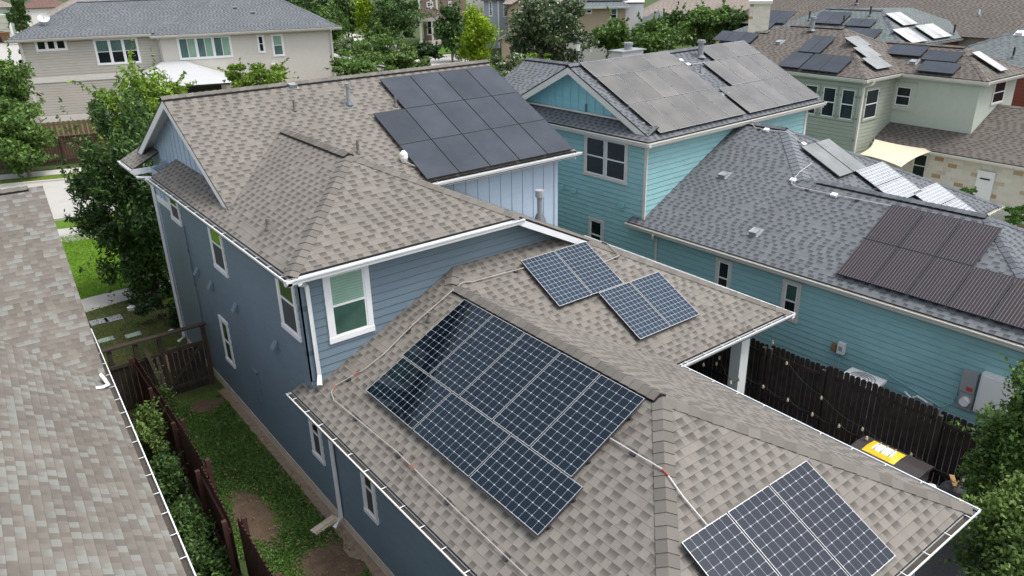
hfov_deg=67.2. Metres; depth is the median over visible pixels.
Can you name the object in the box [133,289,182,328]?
shrub
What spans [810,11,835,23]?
solar module
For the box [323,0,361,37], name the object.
broadleaf tree
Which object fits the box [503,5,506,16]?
window
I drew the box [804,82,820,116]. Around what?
window
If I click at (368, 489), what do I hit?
window
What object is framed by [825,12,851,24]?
solar module
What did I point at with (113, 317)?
stepping stone
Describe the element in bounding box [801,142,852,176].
solar module
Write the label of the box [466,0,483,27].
white house
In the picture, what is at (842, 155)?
solar module
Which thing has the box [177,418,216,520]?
wood fence
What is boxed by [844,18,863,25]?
solar module
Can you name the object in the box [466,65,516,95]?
solar module
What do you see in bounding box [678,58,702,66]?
roof conduit
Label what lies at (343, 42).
broadleaf tree
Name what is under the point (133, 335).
stepping stone
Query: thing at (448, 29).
broadleaf tree
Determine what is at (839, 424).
string lights
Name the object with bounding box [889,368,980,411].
electric meter
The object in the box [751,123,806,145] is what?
roof conduit
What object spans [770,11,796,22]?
solar module
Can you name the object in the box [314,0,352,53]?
broadleaf tree
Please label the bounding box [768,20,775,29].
solar module
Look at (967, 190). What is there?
shrub
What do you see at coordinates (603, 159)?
window
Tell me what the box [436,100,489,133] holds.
solar module
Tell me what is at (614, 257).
roof conduit
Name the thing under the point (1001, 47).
red house
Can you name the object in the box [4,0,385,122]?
taupe house
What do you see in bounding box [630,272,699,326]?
solar module
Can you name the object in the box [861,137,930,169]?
shade sail
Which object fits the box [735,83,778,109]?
solar module
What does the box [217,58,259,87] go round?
shrub
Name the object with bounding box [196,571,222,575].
shrub
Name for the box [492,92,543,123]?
solar module
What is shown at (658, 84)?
solar module
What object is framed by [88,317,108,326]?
stepping stone
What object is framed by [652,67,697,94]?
solar module
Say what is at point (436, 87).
solar module
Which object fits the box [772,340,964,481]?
string lights
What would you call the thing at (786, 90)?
solar module
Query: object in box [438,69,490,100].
solar module
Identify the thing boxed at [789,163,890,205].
roof conduit
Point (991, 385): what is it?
utility cabinet
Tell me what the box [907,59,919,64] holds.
roof vent
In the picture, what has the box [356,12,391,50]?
broadleaf tree
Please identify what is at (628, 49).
chimney
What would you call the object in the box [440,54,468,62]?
driveway
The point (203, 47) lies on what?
window
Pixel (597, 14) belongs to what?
solar house
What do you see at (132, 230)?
broadleaf tree
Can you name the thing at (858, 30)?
solar module
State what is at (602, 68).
solar module
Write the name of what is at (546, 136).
solar module
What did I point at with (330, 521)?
splash block
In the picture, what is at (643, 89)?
solar module
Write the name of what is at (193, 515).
shrub
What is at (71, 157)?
street fence
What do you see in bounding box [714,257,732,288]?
window
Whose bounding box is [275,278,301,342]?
window
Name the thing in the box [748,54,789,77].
solar module
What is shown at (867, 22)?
solar module
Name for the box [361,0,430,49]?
broadleaf tree
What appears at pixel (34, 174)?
pavement
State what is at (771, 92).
solar module
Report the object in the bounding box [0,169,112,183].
verge
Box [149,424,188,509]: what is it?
shrub
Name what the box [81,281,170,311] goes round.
front path
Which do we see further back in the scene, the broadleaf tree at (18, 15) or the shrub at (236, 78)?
the broadleaf tree at (18, 15)
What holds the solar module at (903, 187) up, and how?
on the teal house at (630, 181)
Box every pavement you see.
[0,167,86,179]
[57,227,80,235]
[60,231,90,241]
[347,34,449,65]
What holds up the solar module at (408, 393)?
attached to the blue house at (351, 265)
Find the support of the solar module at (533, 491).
attached to the blue house at (351, 265)
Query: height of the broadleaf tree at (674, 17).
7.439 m
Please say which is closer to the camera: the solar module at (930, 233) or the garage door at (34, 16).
the solar module at (930, 233)
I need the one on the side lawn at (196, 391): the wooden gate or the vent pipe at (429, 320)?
the wooden gate
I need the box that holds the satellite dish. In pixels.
[37,13,49,25]
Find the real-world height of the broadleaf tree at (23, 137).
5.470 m
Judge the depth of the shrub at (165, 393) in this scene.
20.23 m
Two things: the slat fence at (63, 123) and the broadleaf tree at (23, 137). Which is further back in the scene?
the slat fence at (63, 123)
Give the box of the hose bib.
[903,391,933,405]
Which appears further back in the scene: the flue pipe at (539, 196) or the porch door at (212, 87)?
the porch door at (212, 87)
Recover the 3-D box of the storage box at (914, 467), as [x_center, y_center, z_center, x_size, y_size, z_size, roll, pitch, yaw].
[8.347,4.152,17.180,0.750,1.015,1.550,-18,28,-34]
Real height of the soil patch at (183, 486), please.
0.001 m
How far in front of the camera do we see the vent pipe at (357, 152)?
20.50 m
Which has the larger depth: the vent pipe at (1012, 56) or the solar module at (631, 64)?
the vent pipe at (1012, 56)
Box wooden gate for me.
[100,322,215,410]
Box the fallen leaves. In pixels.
[169,390,360,575]
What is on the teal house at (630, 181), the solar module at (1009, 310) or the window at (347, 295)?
the solar module at (1009, 310)
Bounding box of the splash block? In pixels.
[310,515,337,535]
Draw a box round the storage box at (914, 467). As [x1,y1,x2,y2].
[850,435,933,482]
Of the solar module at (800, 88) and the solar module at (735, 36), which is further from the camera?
the solar module at (735, 36)
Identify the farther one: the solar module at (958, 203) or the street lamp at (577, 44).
the street lamp at (577, 44)
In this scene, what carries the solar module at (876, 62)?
on the sage house at (964, 124)
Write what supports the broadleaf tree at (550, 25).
on the ground at (416, 34)
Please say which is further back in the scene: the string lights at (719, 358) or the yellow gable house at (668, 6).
the yellow gable house at (668, 6)
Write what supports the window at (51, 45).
in the taupe house at (88, 44)
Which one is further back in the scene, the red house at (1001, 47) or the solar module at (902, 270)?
the red house at (1001, 47)
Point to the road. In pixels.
(58, 196)
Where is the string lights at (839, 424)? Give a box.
[715,361,867,440]
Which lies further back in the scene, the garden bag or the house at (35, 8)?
the house at (35, 8)
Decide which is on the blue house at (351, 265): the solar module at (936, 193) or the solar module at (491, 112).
the solar module at (491, 112)
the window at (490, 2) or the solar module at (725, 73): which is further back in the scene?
the window at (490, 2)
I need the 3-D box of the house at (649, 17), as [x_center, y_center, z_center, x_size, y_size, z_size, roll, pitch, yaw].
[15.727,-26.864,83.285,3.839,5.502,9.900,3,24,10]
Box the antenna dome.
[399,150,416,167]
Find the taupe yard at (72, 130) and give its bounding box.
[40,120,108,154]
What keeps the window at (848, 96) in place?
in the sage house at (964, 124)
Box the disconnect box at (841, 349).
[836,341,846,367]
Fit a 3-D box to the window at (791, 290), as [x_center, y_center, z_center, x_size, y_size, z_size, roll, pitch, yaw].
[8.005,0.373,22.188,0.055,1.243,0.609,-19,29,-35]
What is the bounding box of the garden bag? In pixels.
[862,441,905,464]
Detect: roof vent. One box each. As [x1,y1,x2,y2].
[286,82,299,89]
[716,171,731,179]
[746,227,763,236]
[774,40,784,44]
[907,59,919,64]
[1014,30,1023,35]
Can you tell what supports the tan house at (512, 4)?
on the ground at (416, 34)
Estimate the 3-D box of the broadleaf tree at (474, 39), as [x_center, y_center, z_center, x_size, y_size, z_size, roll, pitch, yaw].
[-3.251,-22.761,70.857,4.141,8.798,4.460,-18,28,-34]
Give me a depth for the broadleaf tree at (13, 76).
49.08 m
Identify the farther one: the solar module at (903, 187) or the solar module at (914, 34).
the solar module at (914, 34)
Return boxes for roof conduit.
[331,267,526,575]
[601,241,619,261]
[609,438,707,525]
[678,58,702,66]
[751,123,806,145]
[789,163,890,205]
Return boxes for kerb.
[0,178,111,220]
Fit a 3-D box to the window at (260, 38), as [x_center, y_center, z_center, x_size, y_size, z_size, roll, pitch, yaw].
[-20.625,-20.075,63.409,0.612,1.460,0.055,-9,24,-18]
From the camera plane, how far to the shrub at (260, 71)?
56.92 m
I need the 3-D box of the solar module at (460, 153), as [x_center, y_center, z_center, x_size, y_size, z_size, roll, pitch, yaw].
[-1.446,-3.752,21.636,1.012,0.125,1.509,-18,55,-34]
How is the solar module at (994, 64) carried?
on the sage house at (964, 124)
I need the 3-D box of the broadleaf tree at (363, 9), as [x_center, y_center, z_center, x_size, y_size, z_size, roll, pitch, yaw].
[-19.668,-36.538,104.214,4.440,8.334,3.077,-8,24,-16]
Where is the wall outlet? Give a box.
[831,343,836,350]
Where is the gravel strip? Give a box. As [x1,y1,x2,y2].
[711,357,985,575]
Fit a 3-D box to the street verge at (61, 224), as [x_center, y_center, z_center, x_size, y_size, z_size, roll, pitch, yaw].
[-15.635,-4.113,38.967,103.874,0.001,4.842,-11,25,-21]
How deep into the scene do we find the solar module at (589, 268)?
18.35 m
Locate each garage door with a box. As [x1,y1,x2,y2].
[0,15,10,34]
[30,13,46,24]
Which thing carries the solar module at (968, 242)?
on the teal house at (630, 181)
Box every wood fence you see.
[128,355,189,483]
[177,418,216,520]
[194,467,241,575]
[237,515,281,575]
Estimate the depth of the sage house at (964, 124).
36.06 m
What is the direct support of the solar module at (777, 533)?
on the blue house at (351, 265)
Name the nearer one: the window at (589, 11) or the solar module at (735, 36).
the solar module at (735, 36)
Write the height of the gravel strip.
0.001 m
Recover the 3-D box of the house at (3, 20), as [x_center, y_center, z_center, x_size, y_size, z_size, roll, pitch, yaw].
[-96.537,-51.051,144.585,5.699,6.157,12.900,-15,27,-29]
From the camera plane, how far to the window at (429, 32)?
105.91 m
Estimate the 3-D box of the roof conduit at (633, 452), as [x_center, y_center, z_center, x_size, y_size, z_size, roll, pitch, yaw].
[2.168,2.842,11.514,0.107,0.449,1.998,-18,28,-34]
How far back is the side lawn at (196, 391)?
25.61 m
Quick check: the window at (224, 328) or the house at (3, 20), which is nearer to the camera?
the window at (224, 328)
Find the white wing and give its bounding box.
[623,0,644,35]
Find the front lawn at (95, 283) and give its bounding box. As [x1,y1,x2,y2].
[62,239,182,322]
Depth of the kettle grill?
15.95 m
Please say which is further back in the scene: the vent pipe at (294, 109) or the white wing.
the white wing
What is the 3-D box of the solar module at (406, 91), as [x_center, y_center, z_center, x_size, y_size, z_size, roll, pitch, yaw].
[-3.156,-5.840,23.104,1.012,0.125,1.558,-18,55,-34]
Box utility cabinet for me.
[973,370,1018,417]
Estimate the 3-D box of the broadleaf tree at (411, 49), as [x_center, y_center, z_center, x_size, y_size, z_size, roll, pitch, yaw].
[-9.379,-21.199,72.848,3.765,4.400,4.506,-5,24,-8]
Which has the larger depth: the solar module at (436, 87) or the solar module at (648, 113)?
the solar module at (648, 113)
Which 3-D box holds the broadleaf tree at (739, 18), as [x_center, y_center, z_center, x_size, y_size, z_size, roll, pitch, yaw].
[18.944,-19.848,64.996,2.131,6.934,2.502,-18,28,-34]
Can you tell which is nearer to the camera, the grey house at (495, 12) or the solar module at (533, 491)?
the solar module at (533, 491)
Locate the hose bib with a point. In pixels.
(922, 399)
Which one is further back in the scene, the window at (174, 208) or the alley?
the alley
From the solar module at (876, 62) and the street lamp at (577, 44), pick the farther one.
the street lamp at (577, 44)
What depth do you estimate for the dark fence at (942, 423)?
17.06 m
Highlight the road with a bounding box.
[0,176,114,217]
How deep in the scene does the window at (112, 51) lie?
60.42 m
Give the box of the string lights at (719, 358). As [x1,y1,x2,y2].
[702,355,739,383]
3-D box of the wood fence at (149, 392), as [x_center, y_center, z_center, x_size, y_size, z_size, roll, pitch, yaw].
[-8.890,3.207,19.381,0.160,1.767,4.090,-18,28,-33]
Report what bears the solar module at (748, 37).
on the sage house at (964, 124)
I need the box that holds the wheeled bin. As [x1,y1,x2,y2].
[0,32,9,42]
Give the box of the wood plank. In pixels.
[949,474,956,486]
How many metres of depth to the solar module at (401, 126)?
21.73 m
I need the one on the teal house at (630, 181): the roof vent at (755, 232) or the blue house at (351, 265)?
the roof vent at (755, 232)
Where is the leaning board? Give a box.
[142,347,175,412]
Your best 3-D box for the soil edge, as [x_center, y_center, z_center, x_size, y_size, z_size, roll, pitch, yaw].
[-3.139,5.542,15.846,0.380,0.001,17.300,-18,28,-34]
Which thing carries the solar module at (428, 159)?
on the blue house at (351, 265)
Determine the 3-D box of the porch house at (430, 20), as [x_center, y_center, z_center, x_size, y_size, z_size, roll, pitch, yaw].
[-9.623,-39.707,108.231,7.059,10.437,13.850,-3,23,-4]
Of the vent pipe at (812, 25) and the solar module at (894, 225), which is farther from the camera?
the vent pipe at (812, 25)
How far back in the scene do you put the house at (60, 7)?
87.60 m
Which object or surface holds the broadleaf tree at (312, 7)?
on the ground at (416, 34)
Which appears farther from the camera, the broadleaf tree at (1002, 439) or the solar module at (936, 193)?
the solar module at (936, 193)
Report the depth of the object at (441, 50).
106.85 m
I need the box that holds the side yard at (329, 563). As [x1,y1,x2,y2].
[170,387,369,575]
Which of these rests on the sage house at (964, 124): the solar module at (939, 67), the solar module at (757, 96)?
the solar module at (939, 67)
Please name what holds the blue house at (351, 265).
on the ground at (416, 34)
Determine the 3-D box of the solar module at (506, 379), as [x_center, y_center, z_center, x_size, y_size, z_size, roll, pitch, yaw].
[-0.019,1.606,13.993,1.750,0.125,0.997,-43,39,-19]
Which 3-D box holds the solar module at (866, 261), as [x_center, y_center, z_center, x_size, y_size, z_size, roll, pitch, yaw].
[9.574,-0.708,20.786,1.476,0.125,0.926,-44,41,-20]
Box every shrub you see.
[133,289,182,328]
[133,396,177,466]
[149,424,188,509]
[150,358,179,415]
[167,476,218,550]
[180,504,244,575]
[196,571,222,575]
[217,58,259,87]
[241,57,298,84]
[488,51,535,77]
[526,53,550,59]
[959,186,978,194]
[1001,205,1023,225]
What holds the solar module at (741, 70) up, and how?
on the teal house at (630, 181)
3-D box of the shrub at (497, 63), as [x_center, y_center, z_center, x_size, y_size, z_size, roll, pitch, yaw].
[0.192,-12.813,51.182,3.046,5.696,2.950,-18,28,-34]
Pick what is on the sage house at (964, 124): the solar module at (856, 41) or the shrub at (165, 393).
the solar module at (856, 41)
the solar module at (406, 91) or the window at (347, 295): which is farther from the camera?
the solar module at (406, 91)
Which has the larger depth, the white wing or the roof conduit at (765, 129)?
the white wing
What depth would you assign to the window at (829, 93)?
37.10 m
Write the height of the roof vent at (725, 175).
0.182 m
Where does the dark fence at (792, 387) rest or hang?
on the gravel strip
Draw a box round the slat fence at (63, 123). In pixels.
[39,119,94,148]
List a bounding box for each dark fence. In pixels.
[688,338,768,402]
[762,345,827,429]
[818,366,939,462]
[927,411,1004,501]
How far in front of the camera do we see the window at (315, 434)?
16.69 m
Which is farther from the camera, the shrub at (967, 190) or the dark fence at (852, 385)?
the shrub at (967, 190)
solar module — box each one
[366,357,451,429]
[373,109,430,144]
[380,75,433,108]
[399,140,458,179]
[402,299,492,374]
[405,104,460,139]
[410,72,462,104]
[413,393,510,476]
[430,315,524,395]
[432,134,489,172]
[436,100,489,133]
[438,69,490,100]
[459,333,560,420]
[462,129,518,165]
[465,96,517,128]
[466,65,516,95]
[469,435,582,535]
[491,124,546,159]
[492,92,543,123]
[493,353,600,447]
[519,119,573,154]
[521,251,591,306]
[530,375,644,477]
[554,242,623,294]
[579,59,626,77]
[597,75,644,104]
[599,282,669,339]
[611,55,655,72]
[616,72,663,100]
[628,101,677,133]
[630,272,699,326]
[634,70,680,97]
[640,51,682,68]
[647,98,695,128]
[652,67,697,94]
[665,95,712,124]
[669,65,713,91]
[681,513,778,575]
[683,92,729,120]
[699,88,745,117]
[703,60,746,85]
[704,44,737,60]
[712,30,734,40]
[719,58,761,82]
[719,86,764,112]
[723,41,760,56]
[724,31,746,41]
[727,486,847,575]
[734,56,775,79]
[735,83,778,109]
[738,32,759,42]
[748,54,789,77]
[750,80,792,106]
[764,78,806,102]
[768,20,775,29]
[769,10,781,21]
[769,461,895,575]
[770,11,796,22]
[777,75,819,99]
[778,52,813,67]
[797,35,824,51]
[799,53,833,70]
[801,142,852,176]
[808,36,836,52]
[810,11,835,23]
[815,138,865,172]
[818,55,853,72]
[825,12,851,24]
[836,239,897,283]
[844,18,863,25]
[844,36,870,46]
[847,27,864,32]
[853,45,881,57]
[855,162,901,186]
[857,19,877,26]
[860,28,882,38]
[862,56,892,69]
[864,204,925,246]
[871,247,934,294]
[876,177,921,197]
[885,13,910,25]
[887,44,929,56]
[892,28,919,42]
[893,12,917,24]
[899,212,962,255]
[901,27,927,41]
[907,257,973,305]
[913,183,955,203]
[915,24,942,38]
[916,60,962,73]
[920,50,964,62]
[924,23,951,37]
[936,220,1001,266]
[942,198,976,211]
[947,267,1015,318]
[972,51,1007,71]
[989,278,1023,329]
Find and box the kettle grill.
[938,480,969,529]
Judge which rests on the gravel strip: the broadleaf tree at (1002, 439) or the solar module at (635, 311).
the broadleaf tree at (1002, 439)
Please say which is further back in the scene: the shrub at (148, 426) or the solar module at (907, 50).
the solar module at (907, 50)
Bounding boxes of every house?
[0,0,16,34]
[0,185,195,575]
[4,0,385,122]
[24,0,62,27]
[47,0,99,15]
[117,59,980,575]
[418,0,465,44]
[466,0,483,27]
[480,0,506,47]
[498,0,564,60]
[504,40,1023,433]
[566,0,630,62]
[640,10,666,51]
[643,0,749,43]
[720,0,1023,45]
[725,24,1023,227]
[734,7,966,44]
[966,28,1023,106]
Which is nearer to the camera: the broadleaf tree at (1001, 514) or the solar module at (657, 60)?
the broadleaf tree at (1001, 514)
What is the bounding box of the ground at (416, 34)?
[0,0,970,575]
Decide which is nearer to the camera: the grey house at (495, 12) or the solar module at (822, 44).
the solar module at (822, 44)
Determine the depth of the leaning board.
20.87 m
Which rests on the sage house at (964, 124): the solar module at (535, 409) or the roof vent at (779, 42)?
the roof vent at (779, 42)
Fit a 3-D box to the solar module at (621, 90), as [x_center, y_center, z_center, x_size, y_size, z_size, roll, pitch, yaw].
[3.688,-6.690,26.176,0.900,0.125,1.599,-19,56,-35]
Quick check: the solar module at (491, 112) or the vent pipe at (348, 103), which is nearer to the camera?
the vent pipe at (348, 103)
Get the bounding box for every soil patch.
[127,410,243,575]
[165,347,200,371]
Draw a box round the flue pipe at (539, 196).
[535,189,546,222]
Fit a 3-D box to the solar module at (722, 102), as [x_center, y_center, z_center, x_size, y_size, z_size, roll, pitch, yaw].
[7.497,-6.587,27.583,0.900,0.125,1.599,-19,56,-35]
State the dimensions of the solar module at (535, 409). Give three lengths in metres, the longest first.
1.750 x 0.997 x 0.125 m
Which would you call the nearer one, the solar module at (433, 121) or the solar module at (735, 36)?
the solar module at (433, 121)
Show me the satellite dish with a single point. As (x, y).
(43, 17)
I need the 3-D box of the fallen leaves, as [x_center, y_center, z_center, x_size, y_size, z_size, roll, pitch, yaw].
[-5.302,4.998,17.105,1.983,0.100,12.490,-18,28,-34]
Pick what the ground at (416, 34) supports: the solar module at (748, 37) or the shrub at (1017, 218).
the shrub at (1017, 218)
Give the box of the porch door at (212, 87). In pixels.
[187,85,221,92]
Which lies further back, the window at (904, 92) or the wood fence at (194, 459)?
the window at (904, 92)
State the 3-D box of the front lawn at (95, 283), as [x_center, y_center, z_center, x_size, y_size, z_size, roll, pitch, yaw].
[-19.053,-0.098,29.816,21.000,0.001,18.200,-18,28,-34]
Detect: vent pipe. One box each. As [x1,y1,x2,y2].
[260,218,276,234]
[288,100,301,114]
[342,83,355,108]
[350,140,365,156]
[389,97,402,109]
[421,312,438,327]
[580,104,587,116]
[695,40,705,59]
[695,63,705,75]
[808,16,816,32]
[1008,47,1016,58]
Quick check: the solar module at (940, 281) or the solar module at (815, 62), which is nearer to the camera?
the solar module at (940, 281)
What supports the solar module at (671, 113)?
on the teal house at (630, 181)
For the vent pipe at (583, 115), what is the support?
on the teal house at (630, 181)
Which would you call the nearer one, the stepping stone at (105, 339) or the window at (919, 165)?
the stepping stone at (105, 339)
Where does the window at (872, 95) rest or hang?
in the sage house at (964, 124)
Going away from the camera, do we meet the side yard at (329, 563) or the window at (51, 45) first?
the side yard at (329, 563)
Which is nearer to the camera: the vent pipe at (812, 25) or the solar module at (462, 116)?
the solar module at (462, 116)
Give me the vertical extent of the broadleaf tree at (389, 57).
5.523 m
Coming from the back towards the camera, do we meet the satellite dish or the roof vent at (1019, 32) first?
the satellite dish
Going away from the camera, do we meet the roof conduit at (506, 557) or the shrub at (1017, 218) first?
the roof conduit at (506, 557)
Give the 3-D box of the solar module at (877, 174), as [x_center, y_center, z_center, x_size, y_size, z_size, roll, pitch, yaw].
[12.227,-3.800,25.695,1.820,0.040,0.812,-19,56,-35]
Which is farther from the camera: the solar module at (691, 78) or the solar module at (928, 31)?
the solar module at (928, 31)
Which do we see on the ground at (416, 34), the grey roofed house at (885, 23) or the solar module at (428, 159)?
the grey roofed house at (885, 23)
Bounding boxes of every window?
[34,41,67,51]
[92,37,141,65]
[167,197,182,226]
[176,35,233,59]
[207,227,228,278]
[218,314,235,368]
[256,34,265,52]
[270,34,284,56]
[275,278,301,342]
[308,419,325,465]
[322,265,374,344]
[360,472,378,525]
[427,21,431,34]
[489,1,492,16]
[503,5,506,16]
[583,135,628,184]
[585,9,591,13]
[588,216,603,240]
[610,8,617,18]
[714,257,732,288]
[780,278,802,323]
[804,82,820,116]
[818,84,838,119]
[836,86,857,122]
[861,86,881,121]
[891,81,917,111]
[910,153,929,177]
[990,81,1007,105]
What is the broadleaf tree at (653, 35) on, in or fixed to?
on the ground at (416, 34)
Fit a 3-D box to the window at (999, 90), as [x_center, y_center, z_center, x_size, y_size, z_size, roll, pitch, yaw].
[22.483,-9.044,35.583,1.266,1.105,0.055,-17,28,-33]
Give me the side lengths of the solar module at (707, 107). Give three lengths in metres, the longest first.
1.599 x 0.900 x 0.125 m
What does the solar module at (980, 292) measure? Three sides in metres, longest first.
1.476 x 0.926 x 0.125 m
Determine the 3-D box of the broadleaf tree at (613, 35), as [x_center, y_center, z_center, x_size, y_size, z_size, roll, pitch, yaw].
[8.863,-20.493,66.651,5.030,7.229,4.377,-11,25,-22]
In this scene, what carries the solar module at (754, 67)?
on the teal house at (630, 181)
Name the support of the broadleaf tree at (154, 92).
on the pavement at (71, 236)
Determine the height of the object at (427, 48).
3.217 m
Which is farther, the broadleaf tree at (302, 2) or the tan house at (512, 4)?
the broadleaf tree at (302, 2)
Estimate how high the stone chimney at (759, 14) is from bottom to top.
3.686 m
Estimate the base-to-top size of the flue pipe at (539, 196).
0.981 m
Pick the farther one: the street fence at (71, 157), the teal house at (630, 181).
the street fence at (71, 157)
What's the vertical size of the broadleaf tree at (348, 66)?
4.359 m
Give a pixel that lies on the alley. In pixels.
(15, 54)
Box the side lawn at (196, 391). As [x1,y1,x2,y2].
[85,290,223,416]
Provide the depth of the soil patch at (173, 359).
23.90 m
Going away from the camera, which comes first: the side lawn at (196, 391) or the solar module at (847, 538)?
the solar module at (847, 538)
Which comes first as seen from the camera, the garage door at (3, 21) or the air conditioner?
the air conditioner
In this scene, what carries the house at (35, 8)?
on the alley
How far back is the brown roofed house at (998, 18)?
52.07 m
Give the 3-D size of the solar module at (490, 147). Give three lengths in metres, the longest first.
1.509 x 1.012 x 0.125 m
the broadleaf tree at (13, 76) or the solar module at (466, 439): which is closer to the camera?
the solar module at (466, 439)
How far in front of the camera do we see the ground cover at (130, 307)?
27.39 m
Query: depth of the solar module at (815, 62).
37.36 m
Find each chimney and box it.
[608,42,645,57]
[748,0,772,32]
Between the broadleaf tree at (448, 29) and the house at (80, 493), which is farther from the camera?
the broadleaf tree at (448, 29)
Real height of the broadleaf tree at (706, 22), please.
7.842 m
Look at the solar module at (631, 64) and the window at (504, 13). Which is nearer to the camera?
the solar module at (631, 64)
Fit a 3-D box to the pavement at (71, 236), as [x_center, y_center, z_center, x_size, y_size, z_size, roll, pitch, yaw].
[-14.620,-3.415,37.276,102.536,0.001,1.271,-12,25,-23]
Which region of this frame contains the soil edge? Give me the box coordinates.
[218,388,385,575]
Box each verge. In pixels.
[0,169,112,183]
[55,215,113,228]
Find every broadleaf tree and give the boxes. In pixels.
[0,36,43,119]
[0,81,62,180]
[3,0,31,33]
[55,74,176,306]
[66,39,196,153]
[285,0,312,5]
[287,0,338,21]
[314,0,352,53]
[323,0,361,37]
[324,52,381,75]
[333,30,417,71]
[333,33,358,54]
[349,0,373,34]
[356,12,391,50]
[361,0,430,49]
[392,40,431,68]
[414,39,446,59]
[424,0,465,61]
[453,0,505,72]
[502,0,608,62]
[581,6,635,58]
[625,10,696,53]
[657,1,689,50]
[675,0,744,46]
[728,10,748,30]
[926,461,1023,575]
[948,347,1023,574]
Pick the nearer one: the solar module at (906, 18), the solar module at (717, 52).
the solar module at (717, 52)
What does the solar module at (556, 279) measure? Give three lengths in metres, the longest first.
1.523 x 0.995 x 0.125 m
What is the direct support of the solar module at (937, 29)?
on the grey roofed house at (885, 23)
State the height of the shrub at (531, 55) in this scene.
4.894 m
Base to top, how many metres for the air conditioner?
0.907 m
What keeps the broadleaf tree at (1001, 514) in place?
on the gravel strip
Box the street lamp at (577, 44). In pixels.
[575,40,580,62]
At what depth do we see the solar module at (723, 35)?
42.94 m
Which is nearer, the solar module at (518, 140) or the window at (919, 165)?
the solar module at (518, 140)
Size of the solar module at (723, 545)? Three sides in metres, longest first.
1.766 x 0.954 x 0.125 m
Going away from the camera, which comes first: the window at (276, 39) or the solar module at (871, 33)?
the solar module at (871, 33)
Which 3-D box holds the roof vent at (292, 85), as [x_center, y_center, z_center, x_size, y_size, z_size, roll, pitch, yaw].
[-6.249,-5.740,21.901,0.330,0.167,0.322,-18,28,-34]
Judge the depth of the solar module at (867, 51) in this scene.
37.00 m
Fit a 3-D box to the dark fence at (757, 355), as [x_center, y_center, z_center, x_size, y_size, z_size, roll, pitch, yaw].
[5.302,1.707,21.997,0.160,1.868,4.303,-19,29,-35]
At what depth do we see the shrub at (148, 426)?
18.13 m
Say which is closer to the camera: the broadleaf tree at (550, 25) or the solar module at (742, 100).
the solar module at (742, 100)
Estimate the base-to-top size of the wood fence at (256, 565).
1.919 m
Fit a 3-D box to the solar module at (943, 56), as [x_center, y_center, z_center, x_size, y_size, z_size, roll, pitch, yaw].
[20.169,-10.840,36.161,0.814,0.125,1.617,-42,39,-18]
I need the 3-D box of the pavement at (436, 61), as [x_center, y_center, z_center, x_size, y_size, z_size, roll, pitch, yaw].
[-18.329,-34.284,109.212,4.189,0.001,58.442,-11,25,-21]
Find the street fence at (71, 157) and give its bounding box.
[0,133,109,169]
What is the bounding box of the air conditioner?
[833,367,886,416]
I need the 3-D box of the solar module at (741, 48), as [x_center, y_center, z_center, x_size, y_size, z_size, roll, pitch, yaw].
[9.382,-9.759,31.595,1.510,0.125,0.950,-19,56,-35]
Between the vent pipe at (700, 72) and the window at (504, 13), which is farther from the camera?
the window at (504, 13)
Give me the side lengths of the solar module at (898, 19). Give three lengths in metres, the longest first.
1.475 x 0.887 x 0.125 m
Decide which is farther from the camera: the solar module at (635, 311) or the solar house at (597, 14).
the solar house at (597, 14)
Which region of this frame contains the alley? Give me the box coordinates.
[0,31,21,65]
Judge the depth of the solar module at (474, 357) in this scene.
14.68 m
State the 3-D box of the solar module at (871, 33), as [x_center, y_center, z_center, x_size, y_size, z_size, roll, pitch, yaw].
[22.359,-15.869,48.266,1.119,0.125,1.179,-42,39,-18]
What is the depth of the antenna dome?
20.70 m
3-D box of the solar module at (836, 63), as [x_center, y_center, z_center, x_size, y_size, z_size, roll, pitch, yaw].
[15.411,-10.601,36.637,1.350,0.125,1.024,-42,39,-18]
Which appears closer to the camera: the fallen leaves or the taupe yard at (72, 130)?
the fallen leaves
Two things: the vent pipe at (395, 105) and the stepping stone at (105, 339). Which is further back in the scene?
the stepping stone at (105, 339)
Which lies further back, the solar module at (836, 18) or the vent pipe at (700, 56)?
the solar module at (836, 18)
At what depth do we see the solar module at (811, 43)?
38.77 m
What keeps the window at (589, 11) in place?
in the solar house at (597, 14)
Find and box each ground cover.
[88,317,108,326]
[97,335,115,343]
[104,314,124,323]
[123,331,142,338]
[127,305,135,310]
[176,394,374,575]
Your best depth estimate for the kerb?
43.65 m
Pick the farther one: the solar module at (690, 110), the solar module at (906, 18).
the solar module at (906, 18)
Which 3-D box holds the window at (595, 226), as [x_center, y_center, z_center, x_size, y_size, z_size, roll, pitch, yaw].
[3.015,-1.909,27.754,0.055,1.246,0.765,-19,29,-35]
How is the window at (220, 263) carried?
in the blue house at (351, 265)
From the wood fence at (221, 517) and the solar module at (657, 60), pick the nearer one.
the wood fence at (221, 517)
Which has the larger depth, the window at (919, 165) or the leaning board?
the window at (919, 165)
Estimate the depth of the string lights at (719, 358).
19.19 m
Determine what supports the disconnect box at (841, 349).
attached to the teal house at (630, 181)

